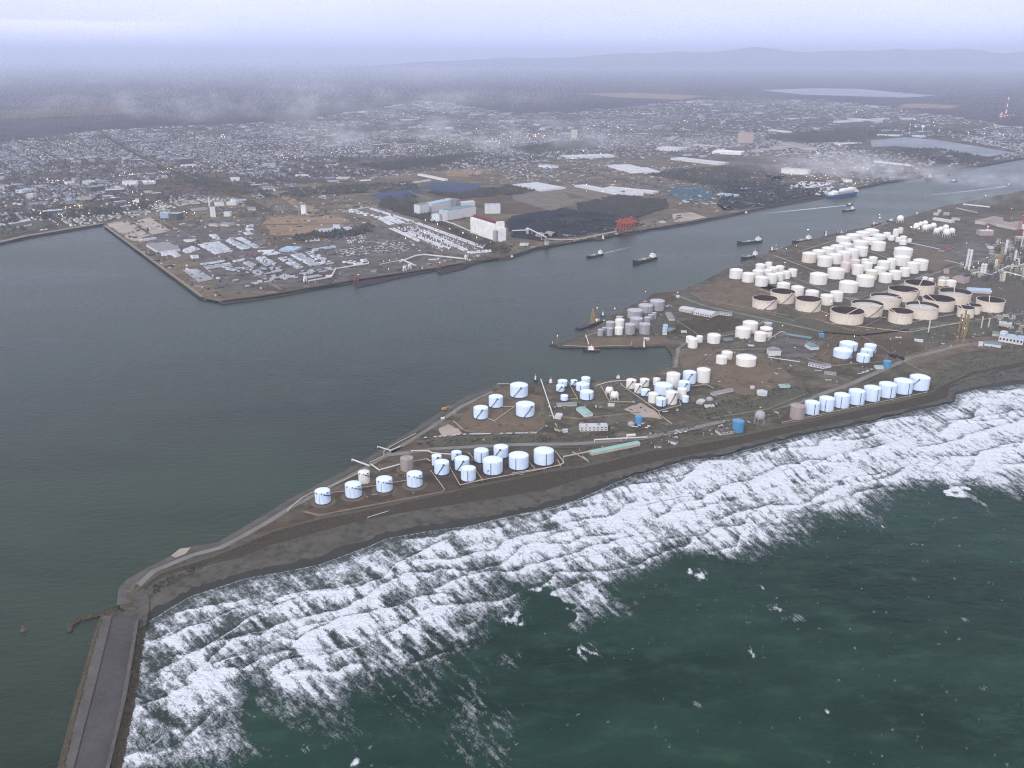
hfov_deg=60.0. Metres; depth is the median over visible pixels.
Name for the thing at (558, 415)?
hut
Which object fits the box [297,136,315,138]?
industrial shed
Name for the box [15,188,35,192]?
town building
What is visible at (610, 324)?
storage tank
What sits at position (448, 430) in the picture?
gravel lot
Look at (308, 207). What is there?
field
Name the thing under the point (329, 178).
industrial shed
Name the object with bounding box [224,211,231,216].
works building
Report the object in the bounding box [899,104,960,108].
field
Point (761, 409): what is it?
bund wall
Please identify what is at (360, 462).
pipeline
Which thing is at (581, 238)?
conveyor
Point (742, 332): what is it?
storage tank
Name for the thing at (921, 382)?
storage tank
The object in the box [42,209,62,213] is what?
town building
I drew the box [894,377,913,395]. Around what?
storage tank
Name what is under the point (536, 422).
tank yard
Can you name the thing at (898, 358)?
bund wall
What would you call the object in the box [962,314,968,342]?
distillation column
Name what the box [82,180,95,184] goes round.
town building
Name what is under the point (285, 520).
verge
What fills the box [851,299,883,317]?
floating roof tank
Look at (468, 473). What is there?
storage tank
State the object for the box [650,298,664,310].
storage tank
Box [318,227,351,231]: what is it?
warehouse
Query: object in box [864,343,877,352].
storage tank
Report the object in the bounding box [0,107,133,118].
field
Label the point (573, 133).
warehouse
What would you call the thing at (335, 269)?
conveyor
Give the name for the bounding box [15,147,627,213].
road
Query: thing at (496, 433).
bund wall
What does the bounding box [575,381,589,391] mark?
storage tank
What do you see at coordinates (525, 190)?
woodland floor
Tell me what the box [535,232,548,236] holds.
coal shed
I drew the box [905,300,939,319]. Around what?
floating roof tank
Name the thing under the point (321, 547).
beach
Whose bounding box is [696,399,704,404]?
shed
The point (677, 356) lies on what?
road
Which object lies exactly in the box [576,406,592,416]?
shed
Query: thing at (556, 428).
hut
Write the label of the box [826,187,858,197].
ferry
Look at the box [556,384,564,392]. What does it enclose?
storage tank
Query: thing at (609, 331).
storage tank
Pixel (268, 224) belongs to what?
road
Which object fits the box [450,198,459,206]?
mill
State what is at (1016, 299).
refinery yard
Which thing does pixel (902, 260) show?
storage tank
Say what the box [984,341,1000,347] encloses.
office block
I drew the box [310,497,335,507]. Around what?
tank pad
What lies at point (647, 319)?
storage tank
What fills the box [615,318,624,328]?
storage tank
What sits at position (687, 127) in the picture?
road
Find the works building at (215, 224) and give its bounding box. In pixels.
[209,223,220,226]
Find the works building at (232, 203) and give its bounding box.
[226,201,238,204]
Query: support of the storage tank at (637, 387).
on the peninsula ground at (966, 227)
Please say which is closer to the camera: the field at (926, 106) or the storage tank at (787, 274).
the storage tank at (787, 274)
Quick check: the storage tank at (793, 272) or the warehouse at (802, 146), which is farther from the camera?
the warehouse at (802, 146)
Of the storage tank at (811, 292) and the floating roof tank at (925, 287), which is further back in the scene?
the floating roof tank at (925, 287)
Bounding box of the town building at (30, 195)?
[26,193,36,198]
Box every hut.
[554,413,562,418]
[554,426,562,431]
[668,439,678,444]
[704,404,714,407]
[722,338,733,342]
[778,383,790,387]
[874,365,883,368]
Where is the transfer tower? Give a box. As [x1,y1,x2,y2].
[544,238,548,245]
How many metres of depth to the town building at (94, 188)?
4156.81 m
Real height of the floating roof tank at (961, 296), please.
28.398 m
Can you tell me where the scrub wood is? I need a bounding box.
[0,126,994,239]
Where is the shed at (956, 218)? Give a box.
[951,217,960,220]
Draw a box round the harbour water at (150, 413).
[0,159,1023,767]
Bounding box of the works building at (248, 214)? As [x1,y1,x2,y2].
[241,212,254,216]
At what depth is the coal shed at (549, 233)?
3146.41 m
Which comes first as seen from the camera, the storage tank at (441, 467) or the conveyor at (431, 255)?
the storage tank at (441, 467)
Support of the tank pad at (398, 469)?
on the tank yard at (425, 467)
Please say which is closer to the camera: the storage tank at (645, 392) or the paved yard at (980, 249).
the storage tank at (645, 392)
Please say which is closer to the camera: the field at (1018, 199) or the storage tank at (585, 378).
the storage tank at (585, 378)
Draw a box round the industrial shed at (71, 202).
[63,200,76,204]
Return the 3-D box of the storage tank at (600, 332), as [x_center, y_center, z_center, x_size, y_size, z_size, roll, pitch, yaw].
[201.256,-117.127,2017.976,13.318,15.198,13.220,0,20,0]
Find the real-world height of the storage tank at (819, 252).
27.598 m
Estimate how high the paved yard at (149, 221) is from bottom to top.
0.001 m
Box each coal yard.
[505,208,637,240]
[710,181,823,210]
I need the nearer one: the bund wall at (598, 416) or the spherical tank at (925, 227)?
the bund wall at (598, 416)
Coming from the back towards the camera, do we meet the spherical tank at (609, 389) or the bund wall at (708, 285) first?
the bund wall at (708, 285)
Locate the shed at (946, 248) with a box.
[938,245,954,251]
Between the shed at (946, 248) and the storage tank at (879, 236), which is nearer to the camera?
the shed at (946, 248)
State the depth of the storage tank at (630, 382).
1695.40 m
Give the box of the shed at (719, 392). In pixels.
[710,388,733,395]
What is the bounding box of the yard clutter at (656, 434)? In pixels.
[366,213,1023,497]
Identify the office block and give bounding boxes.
[579,423,607,431]
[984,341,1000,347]
[992,331,998,335]
[998,333,1023,344]
[999,321,1011,326]
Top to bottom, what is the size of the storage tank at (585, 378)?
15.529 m
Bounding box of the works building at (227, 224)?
[219,222,234,226]
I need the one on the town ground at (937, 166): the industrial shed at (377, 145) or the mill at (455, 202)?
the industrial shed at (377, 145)
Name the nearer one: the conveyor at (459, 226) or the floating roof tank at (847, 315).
the floating roof tank at (847, 315)
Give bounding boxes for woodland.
[378,164,767,250]
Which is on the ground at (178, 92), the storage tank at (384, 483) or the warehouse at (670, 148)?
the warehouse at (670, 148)
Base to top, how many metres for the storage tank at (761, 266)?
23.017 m
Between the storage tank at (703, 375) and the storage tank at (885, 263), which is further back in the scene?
the storage tank at (885, 263)
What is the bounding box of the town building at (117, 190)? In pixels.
[105,188,124,193]
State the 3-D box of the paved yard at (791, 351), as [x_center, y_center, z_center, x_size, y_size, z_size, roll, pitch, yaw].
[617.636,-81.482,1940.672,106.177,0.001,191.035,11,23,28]
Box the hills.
[327,47,1023,68]
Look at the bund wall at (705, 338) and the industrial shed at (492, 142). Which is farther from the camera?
the industrial shed at (492, 142)
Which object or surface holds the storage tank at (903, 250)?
on the peninsula ground at (966, 227)
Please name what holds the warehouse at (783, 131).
on the ground at (178, 92)
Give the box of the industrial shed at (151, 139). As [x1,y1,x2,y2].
[146,138,156,141]
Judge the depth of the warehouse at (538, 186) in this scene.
4266.15 m
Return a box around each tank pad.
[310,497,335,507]
[341,490,366,501]
[357,478,374,486]
[372,485,397,495]
[396,465,417,473]
[402,481,426,490]
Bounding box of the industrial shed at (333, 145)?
[324,144,342,146]
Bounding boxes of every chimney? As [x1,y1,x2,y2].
[1005,94,1009,116]
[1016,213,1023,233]
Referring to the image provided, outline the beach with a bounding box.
[147,366,1023,621]
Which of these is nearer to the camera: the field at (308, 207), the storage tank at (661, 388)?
the storage tank at (661, 388)
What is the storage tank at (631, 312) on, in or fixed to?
on the peninsula ground at (966, 227)
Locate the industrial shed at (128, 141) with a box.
[118,140,138,142]
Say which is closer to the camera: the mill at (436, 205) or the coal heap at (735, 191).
the mill at (436, 205)
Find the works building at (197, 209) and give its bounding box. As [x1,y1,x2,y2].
[191,207,207,210]
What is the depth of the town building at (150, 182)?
4413.10 m
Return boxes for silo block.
[414,203,428,214]
[431,213,441,219]
[484,203,499,213]
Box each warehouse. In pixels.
[279,246,301,251]
[301,204,306,213]
[312,245,335,250]
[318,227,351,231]
[336,177,350,178]
[401,180,430,184]
[418,173,447,180]
[512,182,565,191]
[538,164,558,168]
[561,154,613,158]
[571,130,576,138]
[574,184,620,193]
[604,186,658,193]
[608,164,653,172]
[611,192,624,194]
[624,191,643,195]
[642,167,659,173]
[657,146,686,151]
[670,157,728,164]
[679,306,697,313]
[693,144,717,147]
[693,308,717,317]
[712,150,744,154]
[717,193,738,196]
[738,132,753,142]
[768,129,791,132]
[781,142,816,149]
[781,167,810,174]
[833,118,889,122]
[834,142,854,144]
[874,160,910,165]
[877,134,899,135]
[938,276,948,279]
[953,275,969,283]
[966,287,990,293]
[975,216,1002,224]
[989,220,1006,225]
[996,221,1022,229]
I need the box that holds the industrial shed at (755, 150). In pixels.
[751,149,762,151]
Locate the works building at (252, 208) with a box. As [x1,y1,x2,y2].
[247,207,255,210]
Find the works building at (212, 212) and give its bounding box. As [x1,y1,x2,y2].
[210,206,215,216]
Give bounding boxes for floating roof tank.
[752,295,777,309]
[770,288,795,303]
[795,295,821,312]
[830,306,864,324]
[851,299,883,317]
[870,292,902,309]
[888,285,920,301]
[888,307,913,324]
[904,279,935,295]
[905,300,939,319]
[938,287,971,304]
[956,305,975,317]
[966,302,981,314]
[976,296,1005,312]
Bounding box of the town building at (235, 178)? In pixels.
[230,177,239,180]
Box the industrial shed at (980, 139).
[970,137,984,140]
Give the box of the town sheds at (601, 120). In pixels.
[90,100,1022,133]
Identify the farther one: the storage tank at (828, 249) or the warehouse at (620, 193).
the warehouse at (620, 193)
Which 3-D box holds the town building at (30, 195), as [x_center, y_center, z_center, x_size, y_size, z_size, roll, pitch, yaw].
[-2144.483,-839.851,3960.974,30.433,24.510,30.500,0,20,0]
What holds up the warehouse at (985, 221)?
on the peninsula ground at (966, 227)
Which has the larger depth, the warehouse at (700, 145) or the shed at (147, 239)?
the warehouse at (700, 145)
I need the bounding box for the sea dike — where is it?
[137,360,1023,590]
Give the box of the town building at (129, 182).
[122,180,137,185]
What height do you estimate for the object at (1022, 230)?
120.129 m
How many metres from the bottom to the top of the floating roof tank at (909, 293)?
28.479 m
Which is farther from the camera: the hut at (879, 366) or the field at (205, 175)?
the field at (205, 175)
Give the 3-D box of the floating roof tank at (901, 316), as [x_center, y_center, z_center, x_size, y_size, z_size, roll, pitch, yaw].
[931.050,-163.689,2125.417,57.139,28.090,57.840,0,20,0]
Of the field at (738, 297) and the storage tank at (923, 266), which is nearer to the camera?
the field at (738, 297)
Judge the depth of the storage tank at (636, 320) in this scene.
2063.56 m
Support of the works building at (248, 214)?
on the ground at (178, 92)
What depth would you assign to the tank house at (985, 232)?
3147.57 m
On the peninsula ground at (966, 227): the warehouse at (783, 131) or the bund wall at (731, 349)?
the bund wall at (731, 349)
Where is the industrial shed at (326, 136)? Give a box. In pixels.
[321,135,336,137]
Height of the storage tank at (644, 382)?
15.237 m
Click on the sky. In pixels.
(29, 29)
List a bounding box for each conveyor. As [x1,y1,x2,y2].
[308,263,368,281]
[399,254,463,261]
[440,220,477,233]
[527,227,546,238]
[548,231,614,241]
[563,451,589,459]
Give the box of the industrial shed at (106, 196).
[102,195,113,198]
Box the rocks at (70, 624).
[67,607,120,631]
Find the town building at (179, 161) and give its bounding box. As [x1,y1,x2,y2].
[175,158,192,166]
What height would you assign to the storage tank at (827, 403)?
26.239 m
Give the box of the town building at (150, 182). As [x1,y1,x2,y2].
[142,180,155,184]
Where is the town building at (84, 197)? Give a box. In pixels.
[77,196,91,199]
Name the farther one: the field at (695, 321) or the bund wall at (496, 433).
the field at (695, 321)
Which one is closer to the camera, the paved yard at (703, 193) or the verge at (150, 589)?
the verge at (150, 589)
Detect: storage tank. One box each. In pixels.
[314,486,331,504]
[345,480,363,498]
[358,469,371,483]
[376,474,394,492]
[400,454,413,471]
[406,469,424,487]
[431,453,441,466]
[434,458,449,475]
[451,449,461,461]
[454,454,468,471]
[461,464,475,482]
[473,404,488,419]
[474,447,488,463]
[483,456,502,475]
[488,393,502,408]
[493,444,508,458]
[508,450,528,470]
[510,381,527,398]
[515,400,534,417]
[533,446,553,466]
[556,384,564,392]
[558,379,567,387]
[560,394,567,401]
[570,379,576,385]
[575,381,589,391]
[579,388,593,400]
[581,376,590,383]
[597,329,603,335]
[606,321,614,328]
[606,327,612,335]
[614,326,622,334]
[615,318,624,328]
[625,323,635,334]
[626,378,635,388]
[627,308,642,317]
[630,316,642,328]
[634,383,641,392]
[635,415,642,424]
[638,303,652,312]
[639,322,649,334]
[640,378,649,386]
[640,388,649,396]
[644,316,649,322]
[648,391,658,403]
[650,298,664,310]
[653,377,660,384]
[654,381,672,395]
[655,396,665,406]
[665,389,677,404]
[666,371,679,388]
[677,387,686,399]
[678,380,690,392]
[681,395,688,403]
[683,369,696,384]
[688,337,697,348]
[696,335,702,342]
[696,367,710,382]
[707,332,720,343]
[716,354,727,364]
[722,350,732,359]
[729,268,742,278]
[732,419,744,432]
[735,325,750,338]
[736,353,756,366]
[742,272,754,282]
[742,320,757,333]
[752,269,763,275]
[754,330,766,341]
[755,263,765,269]
[755,275,767,286]
[760,326,772,337]
[764,268,772,275]
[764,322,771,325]
[765,261,771,268]
[767,273,777,283]
[768,266,778,272]
[775,272,783,280]
[776,265,784,271]
[777,281,790,288]
[782,270,790,278]
[788,268,796,276]
[789,402,805,419]
[791,285,803,296]
[802,251,816,262]
[805,289,818,296]
[805,399,820,415]
[809,272,827,284]
[812,249,825,258]
[817,255,832,266]
[819,395,834,412]
[820,293,833,305]
[822,246,834,254]
[827,267,844,279]
[828,253,842,263]
[830,290,843,301]
[831,244,843,252]
[832,346,853,359]
[834,391,850,408]
[836,235,851,242]
[837,250,850,261]
[838,280,858,292]
[839,242,852,249]
[839,340,857,351]
[841,261,850,272]
[846,233,860,240]
[846,248,859,258]
[848,387,865,405]
[850,258,860,268]
[851,264,864,274]
[852,239,868,247]
[854,246,867,256]
[856,230,869,238]
[856,274,874,286]
[856,352,870,363]
[860,347,873,357]
[862,261,872,270]
[863,237,877,244]
[864,228,878,235]
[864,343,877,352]
[864,384,881,402]
[865,269,877,279]
[869,256,877,263]
[871,240,885,250]
[872,233,885,239]
[874,266,886,274]
[877,260,890,269]
[878,272,892,282]
[879,380,897,398]
[883,360,891,367]
[887,258,896,269]
[888,235,894,240]
[889,270,901,279]
[892,229,899,236]
[893,246,912,256]
[894,255,910,265]
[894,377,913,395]
[899,240,906,244]
[899,267,910,276]
[906,261,919,273]
[909,373,930,391]
[913,258,928,270]
[922,294,955,311]
[937,279,945,285]
[946,279,956,286]
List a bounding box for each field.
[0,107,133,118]
[136,185,217,198]
[156,174,221,182]
[255,225,358,243]
[262,213,356,235]
[277,194,319,212]
[279,185,327,194]
[320,179,405,190]
[419,190,568,213]
[442,169,493,176]
[581,93,704,99]
[672,297,775,324]
[673,315,741,335]
[675,348,792,399]
[691,279,831,322]
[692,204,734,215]
[704,384,812,421]
[711,167,786,180]
[730,377,773,394]
[765,175,811,184]
[769,134,809,141]
[772,306,805,319]
[812,327,921,366]
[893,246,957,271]
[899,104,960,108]
[904,333,1023,366]
[931,352,1023,386]
[934,273,957,293]
[964,193,1023,210]
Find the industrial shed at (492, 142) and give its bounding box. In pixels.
[484,141,500,143]
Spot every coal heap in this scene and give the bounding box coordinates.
[516,217,545,222]
[545,214,573,218]
[725,189,746,192]
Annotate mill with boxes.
[427,198,451,211]
[439,205,475,219]
[439,210,447,220]
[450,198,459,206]
[460,200,474,205]
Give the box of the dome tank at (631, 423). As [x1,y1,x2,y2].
[628,421,634,426]
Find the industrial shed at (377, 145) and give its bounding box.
[372,143,389,146]
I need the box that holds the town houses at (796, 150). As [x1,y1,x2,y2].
[0,99,1023,218]
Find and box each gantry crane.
[615,218,627,231]
[621,217,632,230]
[627,216,638,229]
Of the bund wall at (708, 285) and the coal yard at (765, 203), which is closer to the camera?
the bund wall at (708, 285)
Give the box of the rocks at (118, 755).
[110,619,146,767]
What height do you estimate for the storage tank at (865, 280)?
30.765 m
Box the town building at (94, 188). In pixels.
[85,185,104,191]
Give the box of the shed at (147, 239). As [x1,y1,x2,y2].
[138,237,156,241]
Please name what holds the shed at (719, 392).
on the peninsula ground at (966, 227)
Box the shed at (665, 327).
[662,324,667,334]
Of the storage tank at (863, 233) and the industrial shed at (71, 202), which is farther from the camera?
the industrial shed at (71, 202)
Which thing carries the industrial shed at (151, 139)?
on the town ground at (937, 166)
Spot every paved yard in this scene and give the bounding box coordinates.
[107,220,149,240]
[134,217,170,233]
[141,220,274,253]
[194,224,463,290]
[341,206,491,255]
[369,188,422,199]
[421,182,482,191]
[511,178,575,210]
[563,182,647,199]
[666,185,717,201]
[672,212,705,221]
[768,332,824,357]
[909,240,996,264]
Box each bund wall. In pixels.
[305,490,444,515]
[455,423,543,434]
[554,412,639,418]
[675,319,738,338]
[691,292,790,315]
[692,279,726,292]
[697,348,766,367]
[711,392,807,418]
[773,306,804,320]
[784,390,927,423]
[805,350,895,365]
[817,316,886,330]
[861,335,927,373]
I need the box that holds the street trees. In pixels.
[0,98,984,233]
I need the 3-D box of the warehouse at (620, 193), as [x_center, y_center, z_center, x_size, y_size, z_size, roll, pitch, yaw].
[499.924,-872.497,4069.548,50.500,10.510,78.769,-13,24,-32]
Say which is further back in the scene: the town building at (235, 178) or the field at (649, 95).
the field at (649, 95)
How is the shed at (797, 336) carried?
on the peninsula ground at (966, 227)
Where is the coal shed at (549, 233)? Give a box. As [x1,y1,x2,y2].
[545,231,558,235]
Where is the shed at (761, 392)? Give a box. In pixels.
[757,389,766,395]
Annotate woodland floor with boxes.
[360,152,483,169]
[377,197,511,253]
[423,186,535,197]
[514,142,593,152]
[576,197,668,214]
[650,165,761,184]
[766,126,986,141]
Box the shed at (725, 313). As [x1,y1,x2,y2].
[718,311,732,315]
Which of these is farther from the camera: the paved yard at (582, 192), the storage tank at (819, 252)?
the paved yard at (582, 192)
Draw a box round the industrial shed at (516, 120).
[506,119,525,121]
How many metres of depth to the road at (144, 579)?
1233.80 m
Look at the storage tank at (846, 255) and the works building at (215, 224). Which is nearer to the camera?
the storage tank at (846, 255)
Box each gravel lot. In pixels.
[439,424,461,435]
[624,403,661,418]
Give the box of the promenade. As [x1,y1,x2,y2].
[0,223,103,241]
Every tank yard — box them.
[307,458,440,513]
[384,442,446,462]
[433,441,562,490]
[457,387,545,432]
[541,371,715,415]
[592,301,677,337]
[755,217,946,306]
[780,385,935,422]
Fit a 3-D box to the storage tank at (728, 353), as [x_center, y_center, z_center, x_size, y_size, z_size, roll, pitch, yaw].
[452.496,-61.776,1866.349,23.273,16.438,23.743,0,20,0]
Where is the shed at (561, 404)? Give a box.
[556,402,576,406]
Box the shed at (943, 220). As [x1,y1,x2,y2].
[932,217,954,222]
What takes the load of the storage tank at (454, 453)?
on the peninsula ground at (966, 227)
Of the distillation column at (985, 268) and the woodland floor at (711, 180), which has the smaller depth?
the distillation column at (985, 268)
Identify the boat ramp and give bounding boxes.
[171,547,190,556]
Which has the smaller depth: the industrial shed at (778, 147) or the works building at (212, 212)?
the works building at (212, 212)
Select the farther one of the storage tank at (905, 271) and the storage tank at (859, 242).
the storage tank at (859, 242)
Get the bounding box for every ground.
[0,60,1023,304]
[0,96,1023,240]
[105,160,878,301]
[120,191,1023,610]
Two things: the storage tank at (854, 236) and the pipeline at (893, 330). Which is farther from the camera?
the storage tank at (854, 236)
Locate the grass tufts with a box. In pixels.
[145,195,1023,593]
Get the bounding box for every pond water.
[764,88,933,97]
[870,137,1009,156]
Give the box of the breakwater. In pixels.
[65,609,138,767]
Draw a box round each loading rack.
[594,436,646,441]
[963,204,989,206]
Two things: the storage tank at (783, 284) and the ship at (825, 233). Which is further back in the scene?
the ship at (825, 233)
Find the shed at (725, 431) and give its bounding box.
[715,427,734,434]
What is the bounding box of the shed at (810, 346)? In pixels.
[805,342,818,349]
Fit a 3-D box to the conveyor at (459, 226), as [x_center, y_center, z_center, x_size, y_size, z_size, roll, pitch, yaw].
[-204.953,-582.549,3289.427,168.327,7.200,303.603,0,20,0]
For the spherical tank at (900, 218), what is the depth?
3373.94 m
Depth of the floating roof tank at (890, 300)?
2243.11 m
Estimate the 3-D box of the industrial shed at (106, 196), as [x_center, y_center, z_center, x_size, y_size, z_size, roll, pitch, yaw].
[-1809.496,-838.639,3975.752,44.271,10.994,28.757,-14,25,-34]
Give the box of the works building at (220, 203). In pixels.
[214,201,223,206]
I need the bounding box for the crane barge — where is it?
[575,308,606,329]
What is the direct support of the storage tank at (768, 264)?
on the peninsula ground at (966, 227)
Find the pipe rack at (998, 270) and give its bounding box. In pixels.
[973,264,1022,274]
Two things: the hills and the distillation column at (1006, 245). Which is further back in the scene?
the hills
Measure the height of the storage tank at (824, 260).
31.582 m
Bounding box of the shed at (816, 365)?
[808,362,825,368]
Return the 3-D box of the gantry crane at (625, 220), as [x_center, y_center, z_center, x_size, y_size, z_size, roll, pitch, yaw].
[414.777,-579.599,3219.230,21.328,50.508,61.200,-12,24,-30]
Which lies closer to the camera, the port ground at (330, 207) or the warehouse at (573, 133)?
the port ground at (330, 207)
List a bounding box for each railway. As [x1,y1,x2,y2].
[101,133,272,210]
[104,133,211,184]
[410,345,1023,451]
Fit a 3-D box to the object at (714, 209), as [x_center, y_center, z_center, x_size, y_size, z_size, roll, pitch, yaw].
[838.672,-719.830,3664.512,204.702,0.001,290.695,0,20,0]
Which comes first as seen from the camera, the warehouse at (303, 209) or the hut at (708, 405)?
the hut at (708, 405)
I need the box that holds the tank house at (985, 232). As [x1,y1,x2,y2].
[976,230,993,235]
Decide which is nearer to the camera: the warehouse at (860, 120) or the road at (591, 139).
the road at (591, 139)
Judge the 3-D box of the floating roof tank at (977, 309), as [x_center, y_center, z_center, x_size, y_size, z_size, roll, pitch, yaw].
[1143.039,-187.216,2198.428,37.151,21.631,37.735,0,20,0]
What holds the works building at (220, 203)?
on the ground at (178, 92)
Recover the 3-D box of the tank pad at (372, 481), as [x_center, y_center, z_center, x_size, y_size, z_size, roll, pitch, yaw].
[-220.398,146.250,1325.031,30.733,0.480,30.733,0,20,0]
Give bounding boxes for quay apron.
[103,225,203,296]
[117,386,501,604]
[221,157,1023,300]
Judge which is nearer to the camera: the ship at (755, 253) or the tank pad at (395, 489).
the tank pad at (395, 489)
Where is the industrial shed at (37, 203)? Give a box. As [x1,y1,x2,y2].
[29,201,47,204]
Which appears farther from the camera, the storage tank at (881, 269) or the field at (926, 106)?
the field at (926, 106)
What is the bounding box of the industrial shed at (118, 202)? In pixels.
[113,200,125,204]
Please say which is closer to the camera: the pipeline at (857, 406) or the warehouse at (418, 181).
the pipeline at (857, 406)
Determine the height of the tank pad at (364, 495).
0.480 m
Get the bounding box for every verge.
[130,583,149,627]
[131,537,255,595]
[229,512,315,540]
[423,435,549,445]
[587,336,669,345]
[648,292,678,304]
[769,315,1023,339]
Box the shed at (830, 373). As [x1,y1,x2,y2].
[824,371,836,375]
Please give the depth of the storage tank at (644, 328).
2025.68 m
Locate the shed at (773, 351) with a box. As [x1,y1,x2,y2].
[767,346,781,355]
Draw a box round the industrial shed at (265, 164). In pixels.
[262,163,275,165]
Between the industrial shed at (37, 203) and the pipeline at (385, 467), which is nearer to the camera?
the pipeline at (385, 467)
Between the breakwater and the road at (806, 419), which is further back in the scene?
the road at (806, 419)
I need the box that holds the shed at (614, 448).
[588,441,640,455]
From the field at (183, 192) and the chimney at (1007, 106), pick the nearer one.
the field at (183, 192)
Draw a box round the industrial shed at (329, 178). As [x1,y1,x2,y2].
[325,177,334,180]
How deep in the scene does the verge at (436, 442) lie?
1468.24 m
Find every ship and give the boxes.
[583,344,599,351]
[586,248,603,257]
[630,339,645,348]
[632,252,657,263]
[737,235,762,244]
[741,249,758,259]
[792,234,812,243]
[823,231,838,236]
[842,206,854,211]
[924,174,949,178]
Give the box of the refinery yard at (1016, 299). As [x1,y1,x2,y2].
[955,245,1023,328]
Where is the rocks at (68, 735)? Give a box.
[57,616,102,767]
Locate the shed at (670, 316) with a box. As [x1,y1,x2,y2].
[665,312,674,320]
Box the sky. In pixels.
[0,0,1023,59]
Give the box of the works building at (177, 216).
[168,212,183,220]
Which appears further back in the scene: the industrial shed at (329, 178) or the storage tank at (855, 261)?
the industrial shed at (329, 178)
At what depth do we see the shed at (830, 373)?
1771.82 m
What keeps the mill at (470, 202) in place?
on the ground at (178, 92)
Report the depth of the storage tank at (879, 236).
3073.29 m
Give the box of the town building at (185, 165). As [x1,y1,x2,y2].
[180,164,195,166]
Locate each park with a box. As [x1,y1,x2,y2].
[0,220,45,237]
[168,172,255,194]
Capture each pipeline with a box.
[287,473,357,510]
[351,459,369,465]
[369,433,415,463]
[371,464,399,471]
[411,450,450,454]
[450,467,481,484]
[460,464,559,484]
[488,406,514,421]
[513,461,560,472]
[540,379,553,418]
[566,345,625,346]
[621,384,680,410]
[782,390,926,423]
[784,273,927,298]
[826,322,959,331]
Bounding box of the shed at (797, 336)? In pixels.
[785,333,811,339]
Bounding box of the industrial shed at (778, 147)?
[769,146,788,149]
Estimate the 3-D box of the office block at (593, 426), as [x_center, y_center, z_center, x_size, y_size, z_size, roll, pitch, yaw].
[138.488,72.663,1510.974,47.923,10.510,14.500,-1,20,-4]
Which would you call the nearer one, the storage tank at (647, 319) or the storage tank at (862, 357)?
the storage tank at (862, 357)
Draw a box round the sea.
[121,384,1023,767]
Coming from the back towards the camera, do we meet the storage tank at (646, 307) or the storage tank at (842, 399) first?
the storage tank at (646, 307)
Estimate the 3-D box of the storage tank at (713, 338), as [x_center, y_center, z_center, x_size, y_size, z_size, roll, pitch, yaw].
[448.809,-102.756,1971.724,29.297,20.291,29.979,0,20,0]
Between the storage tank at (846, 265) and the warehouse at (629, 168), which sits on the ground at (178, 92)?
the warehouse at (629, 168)
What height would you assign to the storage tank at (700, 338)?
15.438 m
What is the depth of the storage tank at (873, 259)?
2716.05 m
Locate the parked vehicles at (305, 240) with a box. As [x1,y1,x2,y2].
[7,214,399,244]
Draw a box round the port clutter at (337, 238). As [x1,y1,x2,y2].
[120,151,919,297]
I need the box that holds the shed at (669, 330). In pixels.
[666,327,675,333]
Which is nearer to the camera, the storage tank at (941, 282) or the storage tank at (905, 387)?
the storage tank at (905, 387)
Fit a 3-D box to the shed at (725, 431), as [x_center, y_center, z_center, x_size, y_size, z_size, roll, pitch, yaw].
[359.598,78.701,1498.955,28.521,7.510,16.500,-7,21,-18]
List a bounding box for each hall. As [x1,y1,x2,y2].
[146,241,179,252]
[160,211,169,217]
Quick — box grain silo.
[470,214,505,241]
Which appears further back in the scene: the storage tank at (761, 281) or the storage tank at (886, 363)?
the storage tank at (761, 281)
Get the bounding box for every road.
[0,152,259,183]
[2,167,357,203]
[11,132,386,165]
[12,137,31,210]
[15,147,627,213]
[69,133,84,216]
[107,191,512,244]
[134,391,493,585]
[153,217,282,289]
[162,132,261,188]
[192,223,351,241]
[259,126,359,181]
[342,120,446,166]
[358,210,448,253]
[384,340,998,456]
[388,131,726,151]
[554,168,698,209]
[559,167,722,203]
[646,105,723,146]
[673,294,1023,335]
[673,319,767,367]
[751,256,996,300]
[781,413,835,425]
[867,271,940,299]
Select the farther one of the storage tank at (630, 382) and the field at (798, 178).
the field at (798, 178)
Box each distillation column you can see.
[957,314,962,332]
[960,309,967,337]
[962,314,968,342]
[965,249,970,269]
[967,250,973,269]
[983,263,987,275]
[1000,247,1004,261]
[1004,240,1008,253]
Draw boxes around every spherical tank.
[605,385,613,395]
[610,390,618,400]
[754,410,764,423]
[896,215,903,222]
[913,222,919,230]
[922,224,928,231]
[933,227,939,234]
[942,228,950,237]
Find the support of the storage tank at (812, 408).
on the peninsula ground at (966, 227)

